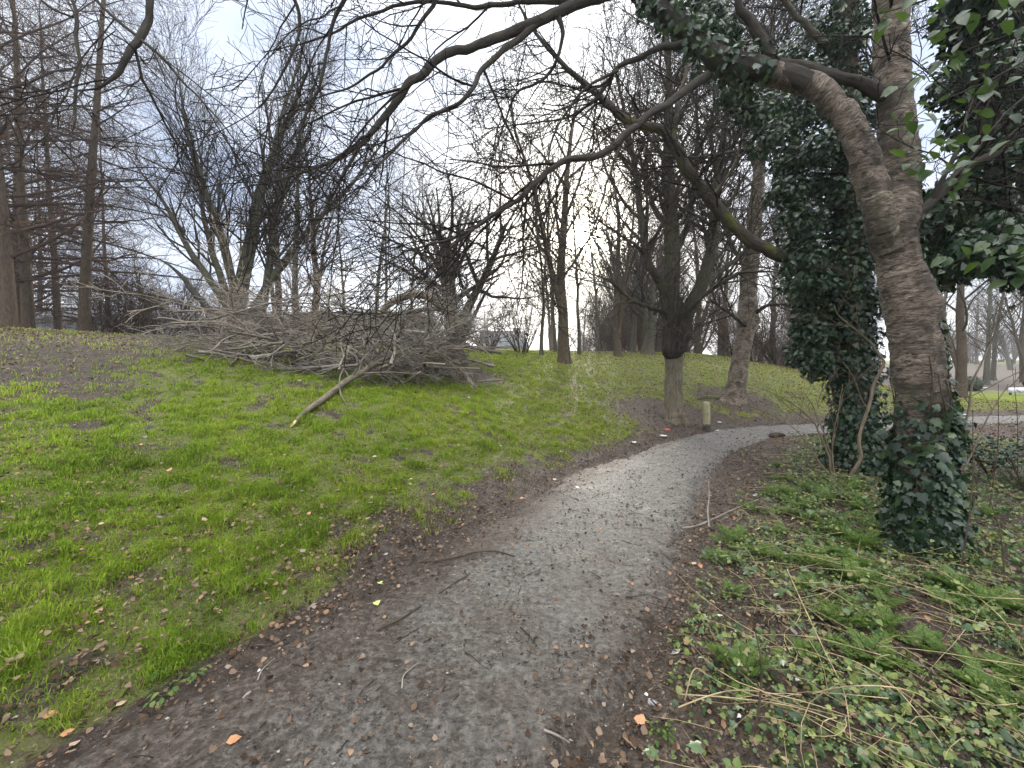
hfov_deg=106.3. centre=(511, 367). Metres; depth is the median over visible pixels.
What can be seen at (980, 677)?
cow parsley
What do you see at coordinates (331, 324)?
cut branch
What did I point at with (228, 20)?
sky
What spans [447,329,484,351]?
cut branch
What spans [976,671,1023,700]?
cow parsley
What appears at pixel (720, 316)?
bare tree
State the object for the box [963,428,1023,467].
bramble
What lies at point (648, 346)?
bare tree
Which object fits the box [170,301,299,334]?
cut branch
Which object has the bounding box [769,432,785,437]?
short log
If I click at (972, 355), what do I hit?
distant shrub
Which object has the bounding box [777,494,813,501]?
cow parsley
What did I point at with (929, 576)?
cow parsley
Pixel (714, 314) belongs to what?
distant tree
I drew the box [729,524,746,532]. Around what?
cow parsley
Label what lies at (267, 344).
cut branch
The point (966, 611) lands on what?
cow parsley
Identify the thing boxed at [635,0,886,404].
cherry tree
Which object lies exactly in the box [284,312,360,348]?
cut branch
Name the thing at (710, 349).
distant shrub
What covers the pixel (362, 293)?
cut branch
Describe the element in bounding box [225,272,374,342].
cut branch
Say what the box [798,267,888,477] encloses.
sapling
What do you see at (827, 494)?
cow parsley
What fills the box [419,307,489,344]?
cut branch
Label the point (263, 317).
cut branch
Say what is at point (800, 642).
cow parsley
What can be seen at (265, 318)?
cut branch
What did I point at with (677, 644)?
herb
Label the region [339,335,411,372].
cut branch
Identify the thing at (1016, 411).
dead plant stalk
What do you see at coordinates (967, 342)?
distant shrub
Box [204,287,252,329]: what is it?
cut branch
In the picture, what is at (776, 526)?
cow parsley
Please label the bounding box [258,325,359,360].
cut branch
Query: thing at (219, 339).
cut branch
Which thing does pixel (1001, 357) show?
distant shrub
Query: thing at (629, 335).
bare shrub
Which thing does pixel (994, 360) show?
park tree
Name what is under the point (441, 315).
broken bough
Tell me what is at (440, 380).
cut branch
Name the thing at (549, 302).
distant tree
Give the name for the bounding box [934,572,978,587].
cow parsley
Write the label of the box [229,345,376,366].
cut branch
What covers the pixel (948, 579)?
cow parsley
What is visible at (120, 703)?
dead leaf
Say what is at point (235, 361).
cut branch
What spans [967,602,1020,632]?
cow parsley
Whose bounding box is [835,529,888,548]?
cow parsley
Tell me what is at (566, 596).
twig litter
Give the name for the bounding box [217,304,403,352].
cut branch
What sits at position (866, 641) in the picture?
cow parsley
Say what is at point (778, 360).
distant shrub
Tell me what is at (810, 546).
cow parsley
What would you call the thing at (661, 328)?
bare shrub
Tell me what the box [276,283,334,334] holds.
cut branch
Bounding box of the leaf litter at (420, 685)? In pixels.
[0,325,1023,767]
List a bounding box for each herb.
[136,663,174,682]
[143,680,184,708]
[174,664,211,684]
[647,719,676,747]
[666,634,689,652]
[695,668,726,688]
[749,594,773,609]
[800,663,837,686]
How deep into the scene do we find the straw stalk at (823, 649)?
1.97 m
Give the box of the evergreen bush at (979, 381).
[967,376,983,390]
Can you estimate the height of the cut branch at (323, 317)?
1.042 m
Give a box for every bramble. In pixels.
[962,438,1023,474]
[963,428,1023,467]
[965,440,1023,489]
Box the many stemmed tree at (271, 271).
[62,0,437,339]
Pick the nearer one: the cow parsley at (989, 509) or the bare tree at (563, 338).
the cow parsley at (989, 509)
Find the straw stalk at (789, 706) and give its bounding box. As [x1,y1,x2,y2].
[678,693,908,745]
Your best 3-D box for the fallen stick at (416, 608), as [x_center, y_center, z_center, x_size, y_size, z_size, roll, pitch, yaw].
[-0.555,1.582,2.632,0.036,0.013,0.813,0,0,37]
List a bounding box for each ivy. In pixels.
[635,0,792,134]
[740,0,891,476]
[872,179,979,564]
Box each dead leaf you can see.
[39,710,57,718]
[56,728,74,736]
[65,740,79,749]
[115,700,126,706]
[223,734,241,743]
[321,617,328,623]
[634,714,645,726]
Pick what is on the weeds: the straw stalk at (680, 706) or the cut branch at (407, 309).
the straw stalk at (680, 706)
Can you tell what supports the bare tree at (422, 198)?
on the ground at (132, 708)
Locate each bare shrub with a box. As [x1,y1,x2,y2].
[38,265,166,333]
[57,261,173,334]
[96,261,219,335]
[144,271,222,337]
[390,288,444,347]
[457,283,523,352]
[598,300,643,351]
[641,303,713,349]
[694,288,773,356]
[711,293,790,362]
[733,300,800,365]
[767,310,826,369]
[776,322,884,361]
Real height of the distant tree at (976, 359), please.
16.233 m
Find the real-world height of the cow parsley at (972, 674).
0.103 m
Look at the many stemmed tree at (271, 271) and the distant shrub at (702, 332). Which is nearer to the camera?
the many stemmed tree at (271, 271)
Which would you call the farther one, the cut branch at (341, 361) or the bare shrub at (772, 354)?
the bare shrub at (772, 354)
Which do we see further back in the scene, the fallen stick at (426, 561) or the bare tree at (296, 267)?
the bare tree at (296, 267)
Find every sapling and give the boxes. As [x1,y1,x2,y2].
[716,362,878,474]
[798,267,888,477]
[942,277,1023,470]
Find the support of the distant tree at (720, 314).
on the ground at (132, 708)
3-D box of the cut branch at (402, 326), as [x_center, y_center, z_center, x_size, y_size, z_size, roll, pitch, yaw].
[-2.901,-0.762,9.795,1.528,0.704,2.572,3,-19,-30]
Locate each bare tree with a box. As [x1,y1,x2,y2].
[243,89,374,342]
[260,59,344,339]
[311,156,371,339]
[335,128,415,329]
[339,141,578,365]
[347,156,416,311]
[372,150,448,341]
[393,138,456,344]
[455,1,644,363]
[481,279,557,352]
[500,143,585,354]
[524,153,593,351]
[540,123,616,353]
[567,164,624,351]
[580,211,719,354]
[583,127,663,356]
[610,192,662,351]
[643,194,688,351]
[657,173,751,353]
[679,169,768,355]
[758,162,804,363]
[758,230,811,368]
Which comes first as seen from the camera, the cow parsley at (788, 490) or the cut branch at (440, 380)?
the cow parsley at (788, 490)
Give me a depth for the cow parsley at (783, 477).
5.18 m
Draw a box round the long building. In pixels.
[35,310,302,340]
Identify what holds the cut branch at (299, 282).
on the cut branch at (304, 311)
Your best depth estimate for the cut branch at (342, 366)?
7.96 m
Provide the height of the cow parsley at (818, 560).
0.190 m
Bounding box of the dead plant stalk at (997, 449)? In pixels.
[989,384,998,506]
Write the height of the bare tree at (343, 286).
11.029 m
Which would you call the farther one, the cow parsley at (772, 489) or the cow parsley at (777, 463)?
the cow parsley at (777, 463)
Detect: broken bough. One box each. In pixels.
[156,258,228,327]
[376,262,486,365]
[386,280,498,360]
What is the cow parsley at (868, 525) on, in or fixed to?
on the ground at (132, 708)
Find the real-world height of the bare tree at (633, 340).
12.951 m
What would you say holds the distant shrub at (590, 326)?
on the ground at (132, 708)
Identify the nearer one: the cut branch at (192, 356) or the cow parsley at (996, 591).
the cow parsley at (996, 591)
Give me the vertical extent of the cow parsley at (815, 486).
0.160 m
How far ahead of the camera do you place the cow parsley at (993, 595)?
2.43 m
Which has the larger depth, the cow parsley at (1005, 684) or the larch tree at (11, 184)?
the larch tree at (11, 184)
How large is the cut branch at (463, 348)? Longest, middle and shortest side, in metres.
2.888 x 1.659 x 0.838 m
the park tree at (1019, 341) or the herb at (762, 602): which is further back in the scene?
the park tree at (1019, 341)
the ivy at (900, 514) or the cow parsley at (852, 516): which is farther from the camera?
the cow parsley at (852, 516)
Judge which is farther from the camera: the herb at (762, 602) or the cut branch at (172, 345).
the cut branch at (172, 345)
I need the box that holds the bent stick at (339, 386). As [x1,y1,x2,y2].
[339,368,345,403]
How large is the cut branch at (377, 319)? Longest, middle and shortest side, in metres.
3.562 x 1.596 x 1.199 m
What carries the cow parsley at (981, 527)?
on the ground at (132, 708)
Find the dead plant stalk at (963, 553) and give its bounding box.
[960,410,973,571]
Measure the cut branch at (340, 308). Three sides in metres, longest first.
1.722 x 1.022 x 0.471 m
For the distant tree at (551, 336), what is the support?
on the ground at (132, 708)
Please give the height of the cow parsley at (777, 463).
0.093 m
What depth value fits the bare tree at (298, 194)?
16.50 m
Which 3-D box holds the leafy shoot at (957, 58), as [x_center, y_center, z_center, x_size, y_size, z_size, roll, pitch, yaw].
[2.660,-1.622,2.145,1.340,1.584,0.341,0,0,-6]
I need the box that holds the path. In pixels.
[65,415,1023,767]
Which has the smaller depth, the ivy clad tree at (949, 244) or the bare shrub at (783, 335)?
the ivy clad tree at (949, 244)
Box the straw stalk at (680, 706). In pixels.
[678,689,851,717]
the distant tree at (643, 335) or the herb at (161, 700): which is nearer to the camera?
the herb at (161, 700)
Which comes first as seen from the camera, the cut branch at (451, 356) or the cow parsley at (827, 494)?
the cow parsley at (827, 494)
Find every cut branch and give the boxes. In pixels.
[56,262,272,332]
[115,320,235,350]
[117,321,250,365]
[131,303,264,339]
[137,329,261,355]
[138,311,284,340]
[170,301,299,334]
[172,293,302,321]
[172,323,276,351]
[173,311,275,353]
[179,208,255,318]
[184,309,312,365]
[185,347,235,359]
[189,275,290,317]
[189,328,257,352]
[191,332,319,370]
[192,318,314,357]
[197,348,303,368]
[202,315,303,347]
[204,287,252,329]
[209,274,340,333]
[209,305,302,337]
[209,314,258,341]
[210,312,266,347]
[212,358,239,366]
[214,319,350,360]
[216,317,359,364]
[216,319,284,361]
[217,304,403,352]
[221,296,329,336]
[222,319,246,352]
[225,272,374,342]
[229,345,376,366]
[235,309,295,332]
[235,342,318,363]
[237,321,277,359]
[240,279,356,335]
[246,278,392,321]
[247,340,335,360]
[247,350,390,379]
[248,316,328,352]
[253,312,333,339]
[254,354,338,372]
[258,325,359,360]
[260,333,322,362]
[261,358,326,366]
[267,326,295,364]
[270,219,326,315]
[272,320,377,380]
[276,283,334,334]
[277,305,321,329]
[278,256,341,322]
[279,316,335,347]
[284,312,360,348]
[287,289,385,329]
[288,263,404,339]
[289,345,359,374]
[291,314,336,348]
[298,262,357,314]
[300,304,366,338]
[301,301,360,319]
[308,282,379,352]
[311,345,370,363]
[312,317,424,334]
[325,322,380,370]
[337,284,446,338]
[337,334,397,356]
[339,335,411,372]
[346,311,425,362]
[346,330,434,357]
[348,312,454,338]
[349,355,479,382]
[351,345,418,385]
[352,353,448,384]
[354,346,426,371]
[358,363,388,379]
[359,293,446,332]
[362,319,417,362]
[366,300,433,326]
[366,322,416,362]
[368,315,430,347]
[368,317,418,365]
[369,323,453,366]
[370,349,445,378]
[373,312,454,344]
[377,345,451,368]
[385,307,440,366]
[396,335,456,374]
[401,371,433,384]
[403,338,487,372]
[408,345,493,367]
[410,329,505,374]
[411,293,479,359]
[411,311,479,352]
[414,354,472,379]
[416,357,446,382]
[417,364,500,386]
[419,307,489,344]
[422,355,479,374]
[425,351,489,382]
[430,347,478,392]
[433,343,491,373]
[436,361,495,380]
[439,301,540,352]
[441,326,498,359]
[442,333,500,357]
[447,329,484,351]
[451,354,485,381]
[453,340,476,376]
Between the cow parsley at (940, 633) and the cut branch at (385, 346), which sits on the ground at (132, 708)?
the cow parsley at (940, 633)
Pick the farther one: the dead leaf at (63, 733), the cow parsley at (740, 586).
the cow parsley at (740, 586)
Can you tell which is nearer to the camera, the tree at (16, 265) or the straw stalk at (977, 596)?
the straw stalk at (977, 596)
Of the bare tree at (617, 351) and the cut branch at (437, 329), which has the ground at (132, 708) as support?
the bare tree at (617, 351)
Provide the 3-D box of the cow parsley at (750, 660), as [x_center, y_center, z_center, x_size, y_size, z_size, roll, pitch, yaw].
[1.176,1.505,1.952,0.302,0.161,0.303,0,0,-9]
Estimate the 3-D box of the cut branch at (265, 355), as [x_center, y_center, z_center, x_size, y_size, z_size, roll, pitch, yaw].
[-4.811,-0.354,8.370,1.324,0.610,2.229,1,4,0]
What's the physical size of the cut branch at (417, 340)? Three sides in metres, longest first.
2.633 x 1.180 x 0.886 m
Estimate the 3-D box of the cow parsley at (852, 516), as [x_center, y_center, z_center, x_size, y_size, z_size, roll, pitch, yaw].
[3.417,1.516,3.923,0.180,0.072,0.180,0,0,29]
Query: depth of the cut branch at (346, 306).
10.04 m
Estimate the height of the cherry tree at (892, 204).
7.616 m
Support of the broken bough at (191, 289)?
on the ground at (132, 708)
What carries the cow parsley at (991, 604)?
on the ground at (132, 708)
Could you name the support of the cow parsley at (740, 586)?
on the ground at (132, 708)
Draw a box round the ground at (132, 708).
[0,328,1023,767]
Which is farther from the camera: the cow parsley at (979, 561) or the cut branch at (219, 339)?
the cut branch at (219, 339)
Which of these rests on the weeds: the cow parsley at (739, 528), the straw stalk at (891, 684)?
the straw stalk at (891, 684)
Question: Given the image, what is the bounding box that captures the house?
[480,328,528,349]
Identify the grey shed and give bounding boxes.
[303,312,438,344]
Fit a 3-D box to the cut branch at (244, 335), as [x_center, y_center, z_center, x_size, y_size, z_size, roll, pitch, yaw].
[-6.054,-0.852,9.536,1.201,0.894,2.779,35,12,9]
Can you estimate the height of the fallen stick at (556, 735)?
0.012 m
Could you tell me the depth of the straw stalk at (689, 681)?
1.80 m
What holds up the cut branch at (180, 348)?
on the ground at (132, 708)
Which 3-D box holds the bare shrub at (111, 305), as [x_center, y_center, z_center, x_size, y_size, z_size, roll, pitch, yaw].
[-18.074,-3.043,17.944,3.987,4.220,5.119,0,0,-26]
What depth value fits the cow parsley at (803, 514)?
3.93 m
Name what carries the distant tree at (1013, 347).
on the ground at (132, 708)
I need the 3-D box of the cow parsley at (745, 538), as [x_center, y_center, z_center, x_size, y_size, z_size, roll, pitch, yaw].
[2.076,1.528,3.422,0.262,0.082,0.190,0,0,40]
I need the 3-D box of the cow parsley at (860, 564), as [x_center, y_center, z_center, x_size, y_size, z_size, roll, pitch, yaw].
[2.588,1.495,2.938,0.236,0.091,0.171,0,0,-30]
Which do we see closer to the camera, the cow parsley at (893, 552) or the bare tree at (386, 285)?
the cow parsley at (893, 552)
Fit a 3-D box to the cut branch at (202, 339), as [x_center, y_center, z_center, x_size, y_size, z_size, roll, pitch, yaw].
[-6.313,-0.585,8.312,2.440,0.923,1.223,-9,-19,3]
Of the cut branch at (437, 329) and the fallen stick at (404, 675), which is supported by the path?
the fallen stick at (404, 675)
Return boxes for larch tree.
[0,0,185,333]
[0,0,277,331]
[0,1,145,329]
[3,104,118,306]
[31,95,184,334]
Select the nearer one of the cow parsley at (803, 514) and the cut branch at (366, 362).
the cow parsley at (803, 514)
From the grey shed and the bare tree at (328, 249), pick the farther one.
the grey shed
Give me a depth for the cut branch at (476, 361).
10.59 m
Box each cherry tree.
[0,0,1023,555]
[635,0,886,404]
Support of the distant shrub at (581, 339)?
on the ground at (132, 708)
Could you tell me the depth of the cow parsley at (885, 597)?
2.47 m
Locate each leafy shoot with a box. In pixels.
[862,0,1023,205]
[930,224,1023,290]
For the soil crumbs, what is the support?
on the ground at (132, 708)
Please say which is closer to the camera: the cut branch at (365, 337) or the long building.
the cut branch at (365, 337)
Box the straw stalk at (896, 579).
[852,566,944,598]
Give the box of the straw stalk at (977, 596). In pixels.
[915,560,1023,650]
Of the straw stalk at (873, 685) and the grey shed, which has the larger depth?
the grey shed
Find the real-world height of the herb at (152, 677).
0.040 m
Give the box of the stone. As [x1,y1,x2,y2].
[648,698,656,705]
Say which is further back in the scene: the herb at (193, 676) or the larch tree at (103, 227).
the larch tree at (103, 227)
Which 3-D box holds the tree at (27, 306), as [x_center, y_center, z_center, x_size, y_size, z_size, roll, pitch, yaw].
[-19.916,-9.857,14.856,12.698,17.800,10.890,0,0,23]
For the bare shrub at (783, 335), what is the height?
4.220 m
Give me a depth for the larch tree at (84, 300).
14.56 m
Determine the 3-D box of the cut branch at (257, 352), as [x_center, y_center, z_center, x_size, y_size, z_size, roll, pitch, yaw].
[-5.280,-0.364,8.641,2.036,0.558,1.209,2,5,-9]
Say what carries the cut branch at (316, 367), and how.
on the ground at (132, 708)
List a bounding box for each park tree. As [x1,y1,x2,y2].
[922,139,996,398]
[940,279,985,342]
[948,278,1023,384]
[951,282,1021,369]
[955,278,1022,380]
[969,280,1023,382]
[991,289,1023,319]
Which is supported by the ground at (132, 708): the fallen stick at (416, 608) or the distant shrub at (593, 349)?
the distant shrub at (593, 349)
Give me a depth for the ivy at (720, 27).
3.65 m
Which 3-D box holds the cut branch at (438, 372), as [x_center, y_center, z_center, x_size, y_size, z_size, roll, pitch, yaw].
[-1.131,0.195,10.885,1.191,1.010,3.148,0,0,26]
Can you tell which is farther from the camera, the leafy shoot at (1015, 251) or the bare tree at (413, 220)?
the bare tree at (413, 220)
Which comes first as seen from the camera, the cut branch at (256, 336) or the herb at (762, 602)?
the herb at (762, 602)
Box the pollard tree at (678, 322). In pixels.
[496,0,876,424]
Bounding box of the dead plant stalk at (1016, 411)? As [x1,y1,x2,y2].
[1011,359,1017,471]
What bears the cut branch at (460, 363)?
on the ground at (132, 708)
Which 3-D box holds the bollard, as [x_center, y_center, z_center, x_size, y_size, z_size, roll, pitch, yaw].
[4.955,1.303,9.788,0.198,0.891,0.197,-1,1,0]
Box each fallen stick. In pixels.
[256,658,274,680]
[377,572,470,630]
[401,662,418,688]
[419,550,514,562]
[544,728,569,743]
[681,499,758,528]
[707,479,709,528]
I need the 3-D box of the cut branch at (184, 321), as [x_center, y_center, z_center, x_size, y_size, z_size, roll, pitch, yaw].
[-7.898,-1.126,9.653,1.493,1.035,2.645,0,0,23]
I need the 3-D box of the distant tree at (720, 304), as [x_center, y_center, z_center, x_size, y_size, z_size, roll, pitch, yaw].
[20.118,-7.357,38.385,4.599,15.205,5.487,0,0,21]
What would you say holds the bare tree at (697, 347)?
on the ground at (132, 708)
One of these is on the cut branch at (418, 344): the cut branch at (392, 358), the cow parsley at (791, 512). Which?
the cut branch at (392, 358)
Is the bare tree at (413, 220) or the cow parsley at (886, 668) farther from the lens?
the bare tree at (413, 220)
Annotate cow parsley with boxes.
[697,548,744,562]
[701,640,782,701]
[714,523,751,548]
[719,577,751,597]
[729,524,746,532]
[731,530,757,544]
[738,501,762,511]
[743,543,781,555]
[758,482,784,497]
[761,504,794,513]
[764,521,788,533]
[766,545,798,565]
[769,472,798,480]
[770,461,785,465]
[775,482,798,494]
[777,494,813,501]
[782,495,807,508]
[782,508,795,514]
[784,544,842,567]
[786,635,829,660]
[789,572,832,598]
[792,505,819,522]
[798,482,830,492]
[799,496,817,508]
[800,480,823,488]
[800,538,833,553]
[802,525,824,535]
[802,593,888,627]
[809,486,837,501]
[810,514,859,531]
[814,522,833,530]
[815,482,834,492]
[818,523,867,542]
[818,627,929,674]
[820,557,881,583]
[825,536,859,558]
[825,566,882,583]
[830,591,862,605]
[832,555,863,565]
[834,545,884,570]
[835,511,855,518]
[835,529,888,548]
[837,550,867,560]
[839,480,867,491]
[839,493,867,501]
[839,497,866,508]
[845,475,871,488]
[845,509,867,518]
[847,491,872,504]
[847,528,880,549]
[852,650,905,673]
[854,503,874,513]
[854,513,876,521]
[854,516,879,533]
[856,603,914,639]
[862,575,892,596]
[870,586,907,607]
[876,543,905,557]
[886,622,947,653]
[917,628,954,656]
[919,569,965,588]
[921,583,984,615]
[930,562,1011,603]
[930,588,1007,609]
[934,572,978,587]
[939,591,980,603]
[939,658,1023,714]
[945,661,1023,718]
[947,582,1023,607]
[949,640,1023,697]
[951,546,1002,573]
[952,600,1007,628]
[962,589,1014,612]
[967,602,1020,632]
[971,502,1002,517]
[975,650,1023,677]
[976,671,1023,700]
[979,525,1003,535]
[998,589,1023,609]
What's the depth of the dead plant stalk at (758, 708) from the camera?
1.66 m
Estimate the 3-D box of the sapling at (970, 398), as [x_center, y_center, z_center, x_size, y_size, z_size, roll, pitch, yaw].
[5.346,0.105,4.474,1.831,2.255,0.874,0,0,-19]
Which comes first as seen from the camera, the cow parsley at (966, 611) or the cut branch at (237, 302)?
the cow parsley at (966, 611)
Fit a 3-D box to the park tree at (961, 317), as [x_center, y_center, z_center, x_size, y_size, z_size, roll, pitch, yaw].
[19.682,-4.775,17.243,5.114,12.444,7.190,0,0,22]
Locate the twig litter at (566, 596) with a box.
[0,428,1023,767]
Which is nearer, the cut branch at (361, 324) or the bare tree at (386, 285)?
the cut branch at (361, 324)
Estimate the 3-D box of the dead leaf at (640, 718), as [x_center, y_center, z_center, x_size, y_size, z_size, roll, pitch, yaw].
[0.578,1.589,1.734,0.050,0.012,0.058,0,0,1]
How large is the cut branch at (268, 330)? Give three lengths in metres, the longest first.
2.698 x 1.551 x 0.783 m
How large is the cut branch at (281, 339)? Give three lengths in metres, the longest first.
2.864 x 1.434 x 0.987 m
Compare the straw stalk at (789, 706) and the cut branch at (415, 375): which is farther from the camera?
the cut branch at (415, 375)
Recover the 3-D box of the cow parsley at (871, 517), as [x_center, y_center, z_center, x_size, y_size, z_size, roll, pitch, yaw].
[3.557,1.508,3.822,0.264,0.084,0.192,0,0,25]
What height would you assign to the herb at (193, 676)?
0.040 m
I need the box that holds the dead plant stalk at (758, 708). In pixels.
[750,608,762,732]
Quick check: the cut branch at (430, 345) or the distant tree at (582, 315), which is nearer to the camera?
the cut branch at (430, 345)
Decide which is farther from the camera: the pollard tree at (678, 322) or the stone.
the pollard tree at (678, 322)
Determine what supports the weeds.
on the ground at (132, 708)
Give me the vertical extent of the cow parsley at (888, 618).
0.130 m
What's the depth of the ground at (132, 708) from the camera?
3.30 m
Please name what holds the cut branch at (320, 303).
on the cut branch at (429, 309)
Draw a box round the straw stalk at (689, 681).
[684,668,708,700]
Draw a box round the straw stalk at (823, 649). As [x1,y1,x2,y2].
[787,569,851,741]
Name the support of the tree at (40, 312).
on the ground at (132, 708)
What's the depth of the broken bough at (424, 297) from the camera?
10.35 m
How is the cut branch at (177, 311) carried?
on the cut branch at (166, 326)
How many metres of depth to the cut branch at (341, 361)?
8.62 m
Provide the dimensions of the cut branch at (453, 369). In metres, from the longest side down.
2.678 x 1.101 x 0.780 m
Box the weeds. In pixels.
[649,426,1023,767]
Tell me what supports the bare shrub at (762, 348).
on the ground at (132, 708)
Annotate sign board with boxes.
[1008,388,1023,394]
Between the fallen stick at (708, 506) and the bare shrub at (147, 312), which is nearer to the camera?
the fallen stick at (708, 506)
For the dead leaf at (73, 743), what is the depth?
1.63 m
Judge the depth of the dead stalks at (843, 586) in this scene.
1.99 m
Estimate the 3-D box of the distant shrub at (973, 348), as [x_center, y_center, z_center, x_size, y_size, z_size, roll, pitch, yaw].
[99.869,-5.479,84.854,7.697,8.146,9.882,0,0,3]
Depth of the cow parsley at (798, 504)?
4.17 m
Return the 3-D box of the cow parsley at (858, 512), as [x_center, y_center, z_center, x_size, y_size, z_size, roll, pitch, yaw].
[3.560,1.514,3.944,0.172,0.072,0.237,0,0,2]
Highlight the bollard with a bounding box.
[702,402,710,432]
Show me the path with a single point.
(477, 707)
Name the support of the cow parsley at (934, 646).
on the ground at (132, 708)
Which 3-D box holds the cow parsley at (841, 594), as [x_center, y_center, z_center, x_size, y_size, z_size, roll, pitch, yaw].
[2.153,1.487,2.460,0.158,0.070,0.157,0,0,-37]
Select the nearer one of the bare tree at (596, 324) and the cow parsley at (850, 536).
the cow parsley at (850, 536)
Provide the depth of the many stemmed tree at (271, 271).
14.67 m
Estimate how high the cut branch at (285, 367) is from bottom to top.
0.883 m
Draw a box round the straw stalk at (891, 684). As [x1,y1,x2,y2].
[827,652,940,742]
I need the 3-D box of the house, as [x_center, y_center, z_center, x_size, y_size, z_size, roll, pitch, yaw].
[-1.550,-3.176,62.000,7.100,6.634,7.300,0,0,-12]
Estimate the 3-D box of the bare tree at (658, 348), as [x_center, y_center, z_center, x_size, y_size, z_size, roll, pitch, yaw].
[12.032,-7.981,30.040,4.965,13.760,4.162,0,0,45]
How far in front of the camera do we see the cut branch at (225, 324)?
8.81 m
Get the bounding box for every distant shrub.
[568,319,605,350]
[573,292,637,351]
[574,333,603,350]
[575,284,656,351]
[581,296,639,351]
[607,293,657,348]
[657,290,719,351]
[701,322,761,355]
[754,324,790,366]
[945,324,981,362]
[951,324,1004,362]
[952,325,984,360]
[972,328,1018,361]
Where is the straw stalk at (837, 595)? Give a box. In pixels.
[816,587,862,614]
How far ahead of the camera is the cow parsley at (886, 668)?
1.98 m
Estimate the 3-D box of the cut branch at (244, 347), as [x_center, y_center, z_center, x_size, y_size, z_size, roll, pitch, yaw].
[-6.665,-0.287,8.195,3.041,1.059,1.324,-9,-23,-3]
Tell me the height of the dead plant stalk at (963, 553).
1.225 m
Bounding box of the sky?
[0,0,1021,359]
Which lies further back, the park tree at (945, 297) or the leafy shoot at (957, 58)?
the park tree at (945, 297)
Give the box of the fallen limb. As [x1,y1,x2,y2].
[290,291,487,426]
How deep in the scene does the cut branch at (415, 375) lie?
8.63 m
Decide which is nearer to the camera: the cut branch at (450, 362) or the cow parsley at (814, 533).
the cow parsley at (814, 533)
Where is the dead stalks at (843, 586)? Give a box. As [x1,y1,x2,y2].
[649,436,1023,767]
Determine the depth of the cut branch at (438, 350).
9.00 m
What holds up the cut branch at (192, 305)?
on the cut branch at (202, 339)
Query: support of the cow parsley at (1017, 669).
on the ground at (132, 708)
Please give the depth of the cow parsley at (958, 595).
2.52 m
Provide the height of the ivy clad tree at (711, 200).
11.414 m
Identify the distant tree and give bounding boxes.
[69,227,234,310]
[521,207,571,349]
[525,232,571,349]
[544,279,571,349]
[569,188,695,348]
[570,283,598,348]
[575,279,608,344]
[612,180,705,351]
[650,173,693,291]
[651,202,700,342]
[689,246,738,352]
[700,237,736,355]
[703,251,735,353]
[825,271,882,325]
[954,284,991,363]
[994,302,1022,363]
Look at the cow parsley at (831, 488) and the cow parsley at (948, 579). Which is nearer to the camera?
the cow parsley at (948, 579)
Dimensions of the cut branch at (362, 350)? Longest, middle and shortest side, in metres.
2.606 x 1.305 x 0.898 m
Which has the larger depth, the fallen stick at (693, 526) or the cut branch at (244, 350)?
the cut branch at (244, 350)
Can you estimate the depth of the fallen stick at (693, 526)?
3.92 m
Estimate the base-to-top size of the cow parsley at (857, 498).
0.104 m
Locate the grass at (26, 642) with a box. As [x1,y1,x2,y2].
[0,326,1023,757]
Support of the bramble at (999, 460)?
on the ground at (132, 708)
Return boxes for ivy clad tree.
[472,0,939,474]
[918,0,1023,434]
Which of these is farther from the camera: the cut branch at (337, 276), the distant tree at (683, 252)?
the distant tree at (683, 252)
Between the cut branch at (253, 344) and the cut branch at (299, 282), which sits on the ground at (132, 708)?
the cut branch at (253, 344)
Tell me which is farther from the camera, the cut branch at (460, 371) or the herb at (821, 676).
the cut branch at (460, 371)
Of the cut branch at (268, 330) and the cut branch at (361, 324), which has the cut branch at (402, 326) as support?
the cut branch at (361, 324)
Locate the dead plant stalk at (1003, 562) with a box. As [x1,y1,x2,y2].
[985,486,1005,587]
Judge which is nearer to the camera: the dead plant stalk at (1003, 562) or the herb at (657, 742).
the herb at (657, 742)
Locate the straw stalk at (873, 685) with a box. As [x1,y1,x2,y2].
[812,685,946,711]
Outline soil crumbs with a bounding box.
[0,416,990,767]
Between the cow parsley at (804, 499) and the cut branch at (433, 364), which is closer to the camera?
the cow parsley at (804, 499)
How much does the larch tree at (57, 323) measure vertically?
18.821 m
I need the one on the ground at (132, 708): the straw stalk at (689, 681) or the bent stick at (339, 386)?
the bent stick at (339, 386)
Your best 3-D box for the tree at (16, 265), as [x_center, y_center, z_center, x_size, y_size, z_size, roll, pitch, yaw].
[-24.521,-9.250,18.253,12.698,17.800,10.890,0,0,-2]
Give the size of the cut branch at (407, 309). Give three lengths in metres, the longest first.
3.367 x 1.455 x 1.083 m
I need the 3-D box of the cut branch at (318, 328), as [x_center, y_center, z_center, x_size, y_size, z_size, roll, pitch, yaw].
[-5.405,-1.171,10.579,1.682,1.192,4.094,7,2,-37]
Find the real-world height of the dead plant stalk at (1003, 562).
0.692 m
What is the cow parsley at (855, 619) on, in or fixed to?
on the ground at (132, 708)
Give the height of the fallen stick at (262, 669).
0.008 m
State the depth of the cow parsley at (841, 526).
3.52 m
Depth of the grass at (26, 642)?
4.02 m
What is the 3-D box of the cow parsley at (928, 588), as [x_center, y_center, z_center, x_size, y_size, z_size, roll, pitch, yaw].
[2.807,1.488,2.448,0.282,0.100,0.205,0,0,44]
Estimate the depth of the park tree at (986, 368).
29.93 m
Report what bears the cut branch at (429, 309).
on the cut branch at (412, 328)
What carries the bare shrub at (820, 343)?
on the ground at (132, 708)
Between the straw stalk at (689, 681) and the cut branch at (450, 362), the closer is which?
the straw stalk at (689, 681)
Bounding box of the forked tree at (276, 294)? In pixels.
[213,92,310,336]

